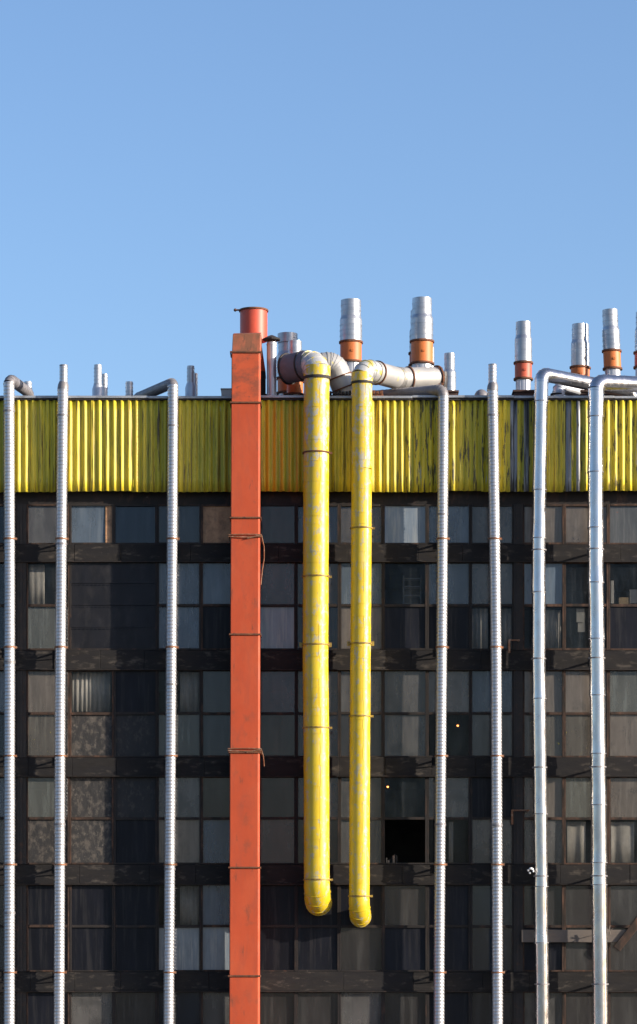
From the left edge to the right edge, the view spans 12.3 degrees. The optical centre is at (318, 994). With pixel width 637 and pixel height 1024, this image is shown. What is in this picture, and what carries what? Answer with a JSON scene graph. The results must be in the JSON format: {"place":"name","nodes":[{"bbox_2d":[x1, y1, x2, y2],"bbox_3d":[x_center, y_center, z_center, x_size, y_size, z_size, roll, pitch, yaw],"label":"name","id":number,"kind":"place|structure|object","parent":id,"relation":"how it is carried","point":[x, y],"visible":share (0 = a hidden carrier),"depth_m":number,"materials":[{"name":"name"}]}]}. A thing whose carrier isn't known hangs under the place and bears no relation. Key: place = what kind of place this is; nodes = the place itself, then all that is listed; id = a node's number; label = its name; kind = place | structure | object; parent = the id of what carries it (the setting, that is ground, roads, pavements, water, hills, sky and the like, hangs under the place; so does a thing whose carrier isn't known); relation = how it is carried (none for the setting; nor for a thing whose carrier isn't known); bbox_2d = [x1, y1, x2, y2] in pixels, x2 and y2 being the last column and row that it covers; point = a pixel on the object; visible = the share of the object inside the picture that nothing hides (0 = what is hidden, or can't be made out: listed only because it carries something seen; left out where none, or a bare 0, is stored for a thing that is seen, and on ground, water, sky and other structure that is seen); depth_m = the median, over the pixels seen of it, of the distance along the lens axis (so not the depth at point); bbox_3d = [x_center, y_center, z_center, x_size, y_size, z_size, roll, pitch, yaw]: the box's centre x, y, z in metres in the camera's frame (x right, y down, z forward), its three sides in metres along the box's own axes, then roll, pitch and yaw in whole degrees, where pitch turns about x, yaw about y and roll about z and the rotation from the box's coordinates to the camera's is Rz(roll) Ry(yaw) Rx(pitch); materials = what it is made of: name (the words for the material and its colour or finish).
{"place":"outdoors","nodes":[
{"label":"outdoors","id":0,"kind":"place"},
{"bbox_2d":[0,0,636,395],"label":"sky","id":1,"kind":"structure","parent":0,"point":[168,168],"materials":[{"name":"blue"}]},
{"label":"ground","id":2,"kind":"structure","parent":0,"visible":0},
{"bbox_2d":[0,395,636,1023],"bbox_3d":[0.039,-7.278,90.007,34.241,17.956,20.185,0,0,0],"label":"factory building","id":3,"kind":"structure","parent":2,"relation":"on","point":[334,965],"depth_m":80.31,"materials":[{"name":"metal"}]},
{"bbox_2d":[3,375,33,1023],"bbox_3d":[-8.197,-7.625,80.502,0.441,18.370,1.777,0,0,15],"label":"spiral pipe","id":4,"kind":"object","parent":3,"relation":"attached to","point":[11,383],"visible":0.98,"depth_m":79.67,"materials":[{"name":"metal"}]},
{"bbox_2d":[29,565,44,603],"bbox_3d":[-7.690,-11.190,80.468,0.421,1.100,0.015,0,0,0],"label":"curtain","id":5,"kind":"object","parent":3,"relation":"hanging from","point":[36,584],"visible":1,"depth_m":80.47,"materials":[{"name":"fabric"}]},
{"bbox_2d":[26,504,69,543],"bbox_3d":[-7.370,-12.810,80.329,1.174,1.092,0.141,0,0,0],"label":"window","id":6,"kind":"structure","parent":3,"relation":"in","point":[40,518],"depth_m":80.33,"materials":[{"name":"grey glass"}]},
{"bbox_2d":[26,562,69,649],"bbox_3d":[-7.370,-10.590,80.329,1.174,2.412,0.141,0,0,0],"label":"window","id":7,"kind":"structure","parent":3,"relation":"in","point":[40,618],"depth_m":80.33,"materials":[{"name":"grey glass"}]},
{"bbox_2d":[26,670,69,757],"bbox_3d":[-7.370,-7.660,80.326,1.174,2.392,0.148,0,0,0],"label":"window","id":8,"kind":"structure","parent":3,"relation":"in","point":[40,684],"depth_m":80.33,"materials":[{"name":"beige glass"}]},
{"bbox_2d":[26,777,69,864],"bbox_3d":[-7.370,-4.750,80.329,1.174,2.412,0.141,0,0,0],"label":"window","id":9,"kind":"structure","parent":3,"relation":"in","point":[40,792],"depth_m":80.31,"materials":[{"name":"grey glass"}]},
{"bbox_2d":[26,885,69,971],"bbox_3d":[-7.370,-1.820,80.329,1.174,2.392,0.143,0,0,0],"label":"window","id":10,"kind":"structure","parent":3,"relation":"in","point":[39,898],"depth_m":80.31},
{"bbox_2d":[26,992,69,1023],"bbox_3d":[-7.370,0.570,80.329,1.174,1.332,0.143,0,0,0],"label":"window","id":11,"kind":"structure","parent":3,"relation":"in","point":[39,1005],"depth_m":80.31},
{"bbox_2d":[53,364,68,1023],"bbox_3d":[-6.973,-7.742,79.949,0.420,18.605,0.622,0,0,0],"label":"spiral pipe","id":12,"kind":"object","parent":3,"relation":"attached to","point":[61,647],"visible":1,"depth_m":79.68,"materials":[{"name":"metal"}]},
{"bbox_2d":[72,672,109,711],"bbox_3d":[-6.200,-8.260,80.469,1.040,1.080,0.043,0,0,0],"label":"curtain","id":13,"kind":"object","parent":3,"relation":"hanging from","point":[90,691],"visible":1,"depth_m":80.47,"materials":[{"name":"fabric"}]},
{"bbox_2d":[70,504,113,544],"bbox_3d":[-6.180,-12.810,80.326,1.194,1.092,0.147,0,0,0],"label":"window","id":14,"kind":"structure","parent":3,"relation":"in","point":[87,521],"depth_m":80.33,"materials":[{"name":"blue glass"}]},
{"bbox_2d":[70,670,113,757],"bbox_3d":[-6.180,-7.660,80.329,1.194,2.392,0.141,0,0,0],"label":"window","id":15,"kind":"structure","parent":3,"relation":"in","point":[91,733],"depth_m":80.31,"materials":[{"name":"grey glass"}]},
{"bbox_2d":[70,777,113,864],"bbox_3d":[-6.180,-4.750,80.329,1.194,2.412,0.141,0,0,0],"label":"window","id":16,"kind":"structure","parent":3,"relation":"in","point":[91,798],"depth_m":80.31,"materials":[{"name":"glass"}]},
{"bbox_2d":[70,885,113,971],"bbox_3d":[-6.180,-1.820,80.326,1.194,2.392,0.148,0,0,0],"label":"window","id":17,"kind":"structure","parent":3,"relation":"in","point":[91,906],"depth_m":80.31,"materials":[{"name":"glass"}]},
{"bbox_2d":[70,992,113,1023],"bbox_3d":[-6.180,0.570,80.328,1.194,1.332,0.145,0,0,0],"label":"window","id":18,"kind":"structure","parent":3,"relation":"in","point":[85,1007],"depth_m":80.33,"materials":[{"name":"grey glass"}]},
{"bbox_2d":[70,562,156,649],"bbox_3d":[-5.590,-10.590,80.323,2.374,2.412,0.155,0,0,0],"label":"window","id":19,"kind":"structure","parent":3,"relation":"in","point":[91,627],"depth_m":80.26,"materials":[{"name":"black glass"}]},
{"bbox_2d":[114,504,156,543],"bbox_3d":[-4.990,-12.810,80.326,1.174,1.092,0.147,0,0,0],"label":"window","id":20,"kind":"structure","parent":3,"relation":"in","point":[133,523],"depth_m":80.33,"materials":[{"name":"blue glass"}]},
{"bbox_2d":[114,670,156,757],"bbox_3d":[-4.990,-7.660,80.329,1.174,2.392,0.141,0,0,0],"label":"window","id":21,"kind":"structure","parent":3,"relation":"in","point":[135,691],"depth_m":80.31,"materials":[{"name":"glass"}]},
{"bbox_2d":[114,777,156,864],"bbox_3d":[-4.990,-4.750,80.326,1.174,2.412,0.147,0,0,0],"label":"window","id":22,"kind":"structure","parent":3,"relation":"in","point":[135,798],"depth_m":80.31,"materials":[{"name":"glass"}]},
{"bbox_2d":[114,885,156,971],"bbox_3d":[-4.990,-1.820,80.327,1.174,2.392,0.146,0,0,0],"label":"window","id":23,"kind":"structure","parent":3,"relation":"in","point":[135,906],"depth_m":80.31,"materials":[{"name":"glass"}]},
{"bbox_2d":[114,992,156,1023],"bbox_3d":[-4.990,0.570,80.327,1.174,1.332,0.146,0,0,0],"label":"window","id":24,"kind":"structure","parent":3,"relation":"in","point":[129,1007],"depth_m":80.33,"materials":[{"name":"grey glass"}]},
{"bbox_2d":[134,378,179,1023],"bbox_3d":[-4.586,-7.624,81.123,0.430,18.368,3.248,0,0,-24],"label":"spiral pipe","id":25,"kind":"object","parent":3,"relation":"attached to","point":[170,385],"visible":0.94,"depth_m":79.68,"materials":[{"name":"metal"}]},
{"bbox_2d":[157,504,200,544],"bbox_3d":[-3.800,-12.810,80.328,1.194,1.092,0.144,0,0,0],"label":"window","id":26,"kind":"structure","parent":3,"relation":"in","point":[189,515],"depth_m":80.33,"materials":[{"name":"blue glass"}]},
{"bbox_2d":[157,562,200,649],"bbox_3d":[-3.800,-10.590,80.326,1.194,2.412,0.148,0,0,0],"label":"window","id":27,"kind":"structure","parent":3,"relation":"in","point":[188,573],"depth_m":80.33,"materials":[{"name":"blue glass"}]},
{"bbox_2d":[157,670,200,757],"bbox_3d":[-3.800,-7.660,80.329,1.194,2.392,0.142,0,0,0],"label":"window","id":28,"kind":"structure","parent":3,"relation":"in","point":[188,724],"depth_m":80.33,"materials":[{"name":"grey glass"}]},
{"bbox_2d":[157,777,200,864],"bbox_3d":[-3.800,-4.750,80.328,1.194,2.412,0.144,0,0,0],"label":"window","id":29,"kind":"structure","parent":3,"relation":"in","point":[188,789],"depth_m":80.33,"materials":[{"name":"grey glass"}]},
{"bbox_2d":[157,885,200,971],"bbox_3d":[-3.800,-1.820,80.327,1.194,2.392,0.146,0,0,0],"label":"window","id":30,"kind":"structure","parent":3,"relation":"in","point":[187,939],"depth_m":80.33,"materials":[{"name":"grey glass"}]},
{"bbox_2d":[157,992,200,1023],"bbox_3d":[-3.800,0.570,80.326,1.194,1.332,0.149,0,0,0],"label":"window","id":31,"kind":"structure","parent":3,"relation":"in","point":[187,1005],"depth_m":80.33,"materials":[{"name":"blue glass"}]},
{"bbox_2d":[180,672,198,711],"bbox_3d":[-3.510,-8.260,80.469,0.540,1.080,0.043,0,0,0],"label":"curtain","id":32,"kind":"object","parent":3,"relation":"hanging from","point":[189,691],"visible":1,"depth_m":80.47,"materials":[{"name":"fabric"}]},
{"bbox_2d":[180,886,198,924],"bbox_3d":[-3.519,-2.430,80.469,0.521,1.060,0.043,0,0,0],"label":"curtain","id":33,"kind":"object","parent":3,"relation":"hanging from","point":[189,905],"visible":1,"depth_m":80.47,"materials":[{"name":"fabric"}]},
{"bbox_2d":[201,992,228,1023],"bbox_3d":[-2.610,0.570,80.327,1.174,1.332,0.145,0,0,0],"label":"window","id":34,"kind":"structure","parent":3,"relation":"in","point":[214,1005],"depth_m":80.33,"materials":[{"name":"grey glass"}]},
{"bbox_2d":[201,670,229,757],"bbox_3d":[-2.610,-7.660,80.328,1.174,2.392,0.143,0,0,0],"label":"window","id":35,"kind":"structure","parent":3,"relation":"in","point":[215,684],"depth_m":80.33,"materials":[{"name":"grey glass"}]},
{"bbox_2d":[201,777,229,864],"bbox_3d":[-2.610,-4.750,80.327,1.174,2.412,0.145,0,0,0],"label":"window","id":36,"kind":"structure","parent":3,"relation":"in","point":[215,791],"depth_m":80.33,"materials":[{"name":"grey glass"}]},
{"bbox_2d":[201,885,229,971],"bbox_3d":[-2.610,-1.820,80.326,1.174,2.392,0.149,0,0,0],"label":"window","id":37,"kind":"structure","parent":3,"relation":"in","point":[215,899],"depth_m":80.33,"materials":[{"name":"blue glass"}]},
{"bbox_2d":[201,504,230,544],"bbox_3d":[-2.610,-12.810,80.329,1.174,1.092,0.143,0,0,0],"label":"window","id":38,"kind":"structure","parent":3,"relation":"in","point":[215,521],"depth_m":80.31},
{"bbox_2d":[201,562,230,649],"bbox_3d":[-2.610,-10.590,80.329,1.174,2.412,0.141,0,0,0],"label":"window","id":39,"kind":"structure","parent":3,"relation":"in","point":[215,576],"depth_m":80.31,"materials":[{"name":"blue glass"}]},
{"bbox_2d":[228,307,267,1023],"bbox_3d":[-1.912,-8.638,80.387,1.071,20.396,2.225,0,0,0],"label":"red duct","id":40,"kind":"object","parent":3,"relation":"attached to","point":[248,381],"visible":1,"depth_m":79.34,"materials":[{"name":"metal"}]},
{"bbox_2d":[263,335,280,394],"bbox_3d":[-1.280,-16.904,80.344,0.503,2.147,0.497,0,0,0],"label":"capped flue","id":41,"kind":"object","parent":3,"relation":"on","point":[271,341],"visible":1,"depth_m":80.24,"materials":[{"name":"metal"}]},
{"bbox_2d":[260,504,295,544],"bbox_3d":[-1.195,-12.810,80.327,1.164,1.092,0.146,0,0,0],"label":"window","id":42,"kind":"structure","parent":3,"relation":"in","point":[278,524],"depth_m":80.33,"materials":[{"name":"grey glass"}]},
{"bbox_2d":[260,562,295,649],"bbox_3d":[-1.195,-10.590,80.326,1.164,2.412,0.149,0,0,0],"label":"window","id":43,"kind":"structure","parent":3,"relation":"in","point":[278,585],"depth_m":80.33,"materials":[{"name":"grey glass"}]},
{"bbox_2d":[260,670,295,756],"bbox_3d":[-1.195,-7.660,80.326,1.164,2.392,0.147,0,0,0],"label":"window","id":44,"kind":"structure","parent":3,"relation":"in","point":[277,687],"depth_m":80.33,"materials":[{"name":"grey glass"}]},
{"bbox_2d":[260,777,295,864],"bbox_3d":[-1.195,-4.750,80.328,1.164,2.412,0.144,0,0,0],"label":"window","id":45,"kind":"structure","parent":3,"relation":"in","point":[277,794],"depth_m":80.33,"materials":[{"name":"grey glass"}]},
{"bbox_2d":[260,885,295,971],"bbox_3d":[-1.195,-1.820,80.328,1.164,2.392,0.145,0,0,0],"label":"window","id":46,"kind":"structure","parent":3,"relation":"in","point":[277,902],"depth_m":80.31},
{"bbox_2d":[260,992,295,1023],"bbox_3d":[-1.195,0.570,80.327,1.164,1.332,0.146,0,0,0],"label":"window","id":47,"kind":"structure","parent":3,"relation":"in","point":[275,1007],"depth_m":80.33,"materials":[{"name":"grey glass"}]},
{"bbox_2d":[277,350,351,915],"bbox_3d":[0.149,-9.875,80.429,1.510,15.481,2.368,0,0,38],"label":"yellow pipe","id":48,"kind":"object","parent":3,"relation":"attached to","point":[319,374],"visible":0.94,"depth_m":79.30,"materials":[{"name":"metal"}]},
{"bbox_2d":[296,504,338,543],"bbox_3d":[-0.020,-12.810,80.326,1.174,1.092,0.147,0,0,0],"label":"window","id":49,"kind":"structure","parent":3,"relation":"in","point":[333,508],"depth_m":80.33,"materials":[{"name":"blue glass"}]},
{"bbox_2d":[296,562,338,649],"bbox_3d":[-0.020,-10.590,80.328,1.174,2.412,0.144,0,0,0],"label":"window","id":50,"kind":"structure","parent":3,"relation":"in","point":[333,583],"depth_m":80.33,"materials":[{"name":"grey glass"}]},
{"bbox_2d":[296,670,338,756],"bbox_3d":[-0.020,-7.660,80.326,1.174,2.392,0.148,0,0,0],"label":"window","id":51,"kind":"structure","parent":3,"relation":"in","point":[333,675],"depth_m":80.33,"materials":[{"name":"grey glass"}]},
{"bbox_2d":[296,777,338,864],"bbox_3d":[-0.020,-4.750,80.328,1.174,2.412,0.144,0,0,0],"label":"window","id":52,"kind":"structure","parent":3,"relation":"in","point":[333,781],"depth_m":80.33,"materials":[{"name":"grey glass"}]},
{"bbox_2d":[296,885,338,971],"bbox_3d":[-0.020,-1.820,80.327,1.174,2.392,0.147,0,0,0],"label":"window","id":53,"kind":"structure","parent":3,"relation":"in","point":[317,937],"depth_m":80.31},
{"bbox_2d":[296,992,338,1023],"bbox_3d":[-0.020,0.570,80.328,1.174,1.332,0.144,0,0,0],"label":"window","id":54,"kind":"structure","parent":3,"relation":"in","point":[311,1007],"depth_m":80.33,"materials":[{"name":"grey glass"}]},
{"bbox_2d":[339,298,362,371],"bbox_3d":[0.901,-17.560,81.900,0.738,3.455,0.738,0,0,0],"label":"chimney","id":55,"kind":"object","parent":3,"relation":"on","point":[350,342],"visible":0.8,"depth_m":81.64,"materials":[{"name":"metal"}]},
{"bbox_2d":[340,504,382,544],"bbox_3d":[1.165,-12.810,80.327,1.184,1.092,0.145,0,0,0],"label":"window","id":56,"kind":"structure","parent":3,"relation":"in","point":[345,509],"depth_m":80.33,"materials":[{"name":"grey glass"}]},
{"bbox_2d":[340,562,382,649],"bbox_3d":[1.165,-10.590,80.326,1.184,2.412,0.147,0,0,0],"label":"window","id":57,"kind":"structure","parent":3,"relation":"in","point":[345,567],"depth_m":80.33,"materials":[{"name":"grey glass"}]},
{"bbox_2d":[340,670,382,756],"bbox_3d":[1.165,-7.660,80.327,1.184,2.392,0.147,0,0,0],"label":"window","id":58,"kind":"structure","parent":3,"relation":"in","point":[376,692],"depth_m":80.33,"materials":[{"name":"grey glass"}]},
{"bbox_2d":[340,777,382,864],"bbox_3d":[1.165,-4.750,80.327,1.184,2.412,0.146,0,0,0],"label":"window","id":59,"kind":"structure","parent":3,"relation":"in","point":[376,783],"depth_m":80.33,"materials":[{"name":"grey glass"}]},
{"bbox_2d":[340,885,382,971],"bbox_3d":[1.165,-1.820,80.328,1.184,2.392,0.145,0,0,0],"label":"window","id":60,"kind":"structure","parent":3,"relation":"in","point":[361,948],"depth_m":80.33,"materials":[{"name":"grey glass"}]},
{"bbox_2d":[340,992,382,1023],"bbox_3d":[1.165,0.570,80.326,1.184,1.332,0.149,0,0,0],"label":"window","id":61,"kind":"structure","parent":3,"relation":"in","point":[355,1007],"depth_m":80.33,"materials":[{"name":"grey glass"}]},
{"bbox_2d":[347,359,444,926],"bbox_3d":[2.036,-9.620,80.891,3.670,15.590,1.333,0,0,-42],"label":"yellow pipe","id":62,"kind":"object","parent":3,"relation":"attached to","point":[366,375],"visible":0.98,"depth_m":79.42,"materials":[{"name":"metal"}]},
{"bbox_2d":[383,504,426,543],"bbox_3d":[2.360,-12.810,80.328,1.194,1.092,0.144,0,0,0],"label":"window","id":63,"kind":"structure","parent":3,"relation":"in","point":[402,523],"depth_m":80.33,"materials":[{"name":"grey glass"}]},
{"bbox_2d":[383,562,426,649],"bbox_3d":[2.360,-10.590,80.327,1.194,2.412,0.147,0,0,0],"label":"window","id":64,"kind":"structure","parent":3,"relation":"in","point":[404,625],"depth_m":80.31,"materials":[{"name":"black glass"}]},
{"bbox_2d":[383,670,426,757],"bbox_3d":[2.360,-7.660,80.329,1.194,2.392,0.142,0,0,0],"label":"window","id":65,"kind":"structure","parent":3,"relation":"in","point":[404,691],"depth_m":80.33,"materials":[{"name":"grey glass"}]},
{"bbox_2d":[383,777,426,864],"bbox_3d":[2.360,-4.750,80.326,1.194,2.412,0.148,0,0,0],"label":"window","id":66,"kind":"structure","parent":3,"relation":"in","point":[384,818],"depth_m":80.26,"materials":[{"name":"black glass"}]},
{"bbox_2d":[383,885,426,971],"bbox_3d":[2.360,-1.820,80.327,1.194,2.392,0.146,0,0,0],"label":"window","id":67,"kind":"structure","parent":3,"relation":"in","point":[404,906],"depth_m":80.31,"materials":[{"name":"grey glass"}]},
{"bbox_2d":[383,992,426,1023],"bbox_3d":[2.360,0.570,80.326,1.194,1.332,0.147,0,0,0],"label":"window","id":68,"kind":"structure","parent":3,"relation":"in","point":[398,1007],"depth_m":80.33,"materials":[{"name":"grey glass"}]},
{"bbox_2d":[375,384,449,1023],"bbox_3d":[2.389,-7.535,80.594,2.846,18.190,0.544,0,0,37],"label":"spiral pipe","id":69,"kind":"object","parent":3,"relation":"attached to","point":[442,538],"visible":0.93,"depth_m":79.68,"materials":[{"name":"metal"}]},
{"bbox_2d":[410,296,433,366],"bbox_3d":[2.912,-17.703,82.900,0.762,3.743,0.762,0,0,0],"label":"chimney","id":70,"kind":"object","parent":3,"relation":"on","point":[421,341],"visible":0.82,"depth_m":82.64,"materials":[{"name":"metal"}]},
{"bbox_2d":[427,504,469,544],"bbox_3d":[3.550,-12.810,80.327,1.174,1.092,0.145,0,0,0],"label":"window","id":71,"kind":"structure","parent":3,"relation":"in","point":[458,514],"depth_m":80.33,"materials":[{"name":"blue glass"}]},
{"bbox_2d":[427,562,469,649],"bbox_3d":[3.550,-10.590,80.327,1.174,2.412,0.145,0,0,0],"label":"window","id":72,"kind":"structure","parent":3,"relation":"in","point":[458,599],"depth_m":80.31,"materials":[{"name":"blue glass"}]},
{"bbox_2d":[427,670,469,757],"bbox_3d":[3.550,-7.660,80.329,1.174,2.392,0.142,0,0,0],"label":"window","id":73,"kind":"structure","parent":3,"relation":"in","point":[458,681],"depth_m":80.33,"materials":[{"name":"grey glass"}]},
{"bbox_2d":[427,777,469,864],"bbox_3d":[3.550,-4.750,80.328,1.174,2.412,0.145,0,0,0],"label":"window","id":74,"kind":"structure","parent":3,"relation":"in","point":[457,788],"depth_m":80.33,"materials":[{"name":"grey glass"}]},
{"bbox_2d":[427,885,469,971],"bbox_3d":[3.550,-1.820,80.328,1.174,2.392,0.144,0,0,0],"label":"window","id":75,"kind":"structure","parent":3,"relation":"in","point":[457,897],"depth_m":80.31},
{"bbox_2d":[427,992,469,1023],"bbox_3d":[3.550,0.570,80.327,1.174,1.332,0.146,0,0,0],"label":"window","id":76,"kind":"structure","parent":3,"relation":"in","point":[456,1004],"depth_m":80.31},
{"bbox_2d":[472,609,487,648],"bbox_3d":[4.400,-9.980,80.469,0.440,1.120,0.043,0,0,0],"label":"curtain","id":77,"kind":"object","parent":3,"relation":"hanging from","point":[479,628],"visible":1,"depth_m":80.47,"materials":[{"name":"fabric"}]},
{"bbox_2d":[470,504,513,543],"bbox_3d":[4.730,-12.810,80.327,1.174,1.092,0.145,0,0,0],"label":"window","id":78,"kind":"structure","parent":3,"relation":"in","point":[479,513],"depth_m":80.33,"materials":[{"name":"grey glass"}]},
{"bbox_2d":[470,562,513,649],"bbox_3d":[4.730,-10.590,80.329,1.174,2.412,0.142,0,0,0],"label":"window","id":79,"kind":"structure","parent":3,"relation":"in","point":[479,571],"depth_m":80.33,"materials":[{"name":"grey glass"}]},
{"bbox_2d":[470,670,513,757],"bbox_3d":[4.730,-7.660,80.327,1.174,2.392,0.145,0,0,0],"label":"window","id":80,"kind":"structure","parent":3,"relation":"in","point":[480,680],"depth_m":80.33,"materials":[{"name":"grey glass"}]},
{"bbox_2d":[470,777,513,864],"bbox_3d":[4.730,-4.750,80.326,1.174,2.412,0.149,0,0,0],"label":"window","id":81,"kind":"structure","parent":3,"relation":"in","point":[480,787],"depth_m":80.31,"materials":[{"name":"grey glass"}]},
{"bbox_2d":[470,885,513,971],"bbox_3d":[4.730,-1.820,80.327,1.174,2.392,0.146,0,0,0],"label":"window","id":82,"kind":"structure","parent":3,"relation":"in","point":[480,895],"depth_m":80.33,"materials":[{"name":"grey glass"}]},
{"bbox_2d":[470,992,513,1023],"bbox_3d":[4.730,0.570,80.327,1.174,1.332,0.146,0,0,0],"label":"window","id":83,"kind":"structure","parent":3,"relation":"in","point":[480,1002],"depth_m":80.33,"materials":[{"name":"grey glass"}]},
{"bbox_2d":[487,363,504,1023],"bbox_3d":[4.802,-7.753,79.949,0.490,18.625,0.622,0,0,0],"label":"spiral pipe","id":84,"kind":"object","parent":3,"relation":"attached to","point":[497,864],"visible":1,"depth_m":79.68,"materials":[{"name":"metal"}]},
{"bbox_2d":[512,321,533,395],"bbox_3d":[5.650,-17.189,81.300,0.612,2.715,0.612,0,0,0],"label":"chimney","id":85,"kind":"object","parent":3,"relation":"on","point":[523,364],"visible":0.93,"depth_m":81.10,"materials":[{"name":"metal"}]},
{"bbox_2d":[523,504,563,544],"bbox_3d":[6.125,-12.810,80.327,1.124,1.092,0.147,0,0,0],"label":"window","id":86,"kind":"structure","parent":3,"relation":"in","point":[554,512],"depth_m":80.33,"materials":[{"name":"beige glass"}]},
{"bbox_2d":[523,562,563,650],"bbox_3d":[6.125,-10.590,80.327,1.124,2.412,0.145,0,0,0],"label":"window","id":87,"kind":"structure","parent":3,"relation":"in","point":[554,571],"depth_m":80.33,"materials":[{"name":"grey glass"}]},
{"bbox_2d":[523,670,563,756],"bbox_3d":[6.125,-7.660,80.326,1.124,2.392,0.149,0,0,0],"label":"window","id":88,"kind":"structure","parent":3,"relation":"in","point":[554,678],"depth_m":80.33,"materials":[{"name":"beige glass"}]},
{"bbox_2d":[523,777,563,864],"bbox_3d":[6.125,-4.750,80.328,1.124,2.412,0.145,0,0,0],"label":"window","id":89,"kind":"structure","parent":3,"relation":"in","point":[555,785],"depth_m":80.33,"materials":[{"name":"beige glass"}]},
{"bbox_2d":[523,885,563,971],"bbox_3d":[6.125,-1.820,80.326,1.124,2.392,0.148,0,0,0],"label":"window","id":90,"kind":"structure","parent":3,"relation":"in","point":[555,892],"depth_m":80.31,"materials":[{"name":"grey glass"}]},
{"bbox_2d":[523,992,563,1023],"bbox_3d":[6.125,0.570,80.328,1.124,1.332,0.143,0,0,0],"label":"window","id":91,"kind":"structure","parent":3,"relation":"in","point":[556,999],"depth_m":80.33,"materials":[{"name":"grey glass"}]},
{"bbox_2d":[546,610,560,647],"bbox_3d":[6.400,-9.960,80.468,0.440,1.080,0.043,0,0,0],"label":"curtain","id":92,"kind":"object","parent":3,"relation":"hanging from","point":[553,628],"visible":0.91,"depth_m":80.47,"materials":[{"name":"fabric"}]},
{"bbox_2d":[521,930,625,941],"bbox_3d":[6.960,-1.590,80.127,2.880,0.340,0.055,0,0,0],"label":"beige plank","id":93,"kind":"object","parent":3,"relation":"attached to","point":[569,935],"visible":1,"depth_m":80.10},
{"bbox_2d":[567,822,585,862],"bbox_3d":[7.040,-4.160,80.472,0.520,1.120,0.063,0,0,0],"label":"curtain","id":94,"kind":"object","parent":3,"relation":"hanging from","point":[576,842],"visible":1,"depth_m":80.47,"materials":[{"name":"fabric"}]},
{"bbox_2d":[564,992,591,1023],"bbox_3d":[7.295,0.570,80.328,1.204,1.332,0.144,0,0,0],"label":"window","id":95,"kind":"structure","parent":3,"relation":"in","point":[577,1005],"depth_m":80.33,"materials":[{"name":"grey glass"}]},
{"bbox_2d":[569,323,588,395],"bbox_3d":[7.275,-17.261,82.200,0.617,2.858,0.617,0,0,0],"label":"chimney","id":96,"kind":"object","parent":3,"relation":"on","point":[579,355],"visible":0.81,"depth_m":82.01,"materials":[{"name":"metal"}]},
{"bbox_2d":[531,368,636,1023],"bbox_3d":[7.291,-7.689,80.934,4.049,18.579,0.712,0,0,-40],"label":"aluminium pipe","id":97,"kind":"object","parent":3,"relation":"attached to","point":[544,377],"visible":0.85,"depth_m":79.54,"materials":[{"name":"metal"}]},
{"bbox_2d":[564,504,607,543],"bbox_3d":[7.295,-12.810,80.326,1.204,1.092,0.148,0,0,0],"label":"window","id":98,"kind":"structure","parent":3,"relation":"in","point":[575,515],"depth_m":80.33,"materials":[{"name":"beige glass"}]},
{"bbox_2d":[564,670,607,756],"bbox_3d":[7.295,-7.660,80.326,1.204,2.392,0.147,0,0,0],"label":"window","id":99,"kind":"structure","parent":3,"relation":"in","point":[576,682],"depth_m":80.33,"materials":[{"name":"beige glass"}]},
{"bbox_2d":[564,777,607,864],"bbox_3d":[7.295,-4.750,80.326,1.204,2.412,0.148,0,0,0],"label":"window","id":100,"kind":"structure","parent":3,"relation":"in","point":[577,806],"depth_m":80.33,"materials":[{"name":"grey glass"}]},
{"bbox_2d":[564,885,607,971],"bbox_3d":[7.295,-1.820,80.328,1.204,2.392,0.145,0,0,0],"label":"window","id":101,"kind":"structure","parent":3,"relation":"in","point":[577,898],"depth_m":80.33,"materials":[{"name":"grey glass"}]},
{"bbox_2d":[587,374,636,1023],"bbox_3d":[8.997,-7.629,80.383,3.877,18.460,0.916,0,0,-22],"label":"aluminium pipe","id":102,"kind":"object","parent":3,"relation":"attached to","point":[599,385],"visible":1,"depth_m":79.40,"materials":[{"name":"metal"}]},
{"bbox_2d":[602,308,621,395],"bbox_3d":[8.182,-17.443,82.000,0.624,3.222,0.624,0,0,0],"label":"chimney","id":103,"kind":"object","parent":3,"relation":"on","point":[611,351],"visible":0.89,"depth_m":81.80,"materials":[{"name":"metal"}]},
{"bbox_2d":[611,822,633,862],"bbox_3d":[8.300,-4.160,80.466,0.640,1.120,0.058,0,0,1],"label":"curtain","id":104,"kind":"object","parent":3,"relation":"hanging from","point":[622,842],"visible":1,"depth_m":80.46,"materials":[{"name":"fabric"}]},
{"bbox_2d":[608,504,636,544],"bbox_3d":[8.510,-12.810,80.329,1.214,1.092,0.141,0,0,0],"label":"window","id":105,"kind":"structure","parent":3,"relation":"in","point":[622,518],"depth_m":80.33,"materials":[{"name":"grey glass"}]},
{"bbox_2d":[608,562,636,649],"bbox_3d":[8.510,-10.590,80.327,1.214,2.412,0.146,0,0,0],"label":"window","id":106,"kind":"structure","parent":3,"relation":"in","point":[622,618],"depth_m":80.31,"materials":[{"name":"black glass"}]},
{"bbox_2d":[608,670,636,757],"bbox_3d":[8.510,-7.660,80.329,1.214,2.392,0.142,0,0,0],"label":"window","id":107,"kind":"structure","parent":3,"relation":"in","point":[622,684],"depth_m":80.33,"materials":[{"name":"grey glass"}]},
{"bbox_2d":[608,777,636,864],"bbox_3d":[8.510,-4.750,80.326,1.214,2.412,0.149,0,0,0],"label":"window","id":108,"kind":"structure","parent":3,"relation":"in","point":[622,791],"depth_m":80.33,"materials":[{"name":"beige glass"}]},
{"bbox_2d":[608,885,636,971],"bbox_3d":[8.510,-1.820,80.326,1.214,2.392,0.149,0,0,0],"label":"window","id":109,"kind":"structure","parent":3,"relation":"in","point":[622,899],"depth_m":80.33,"materials":[{"name":"grey glass"}]},
{"bbox_2d":[608,992,636,1023],"bbox_3d":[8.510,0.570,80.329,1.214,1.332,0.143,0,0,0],"label":"window","id":110,"kind":"structure","parent":3,"relation":"in","point":[622,1006],"depth_m":80.33,"materials":[{"name":"grey glass"}]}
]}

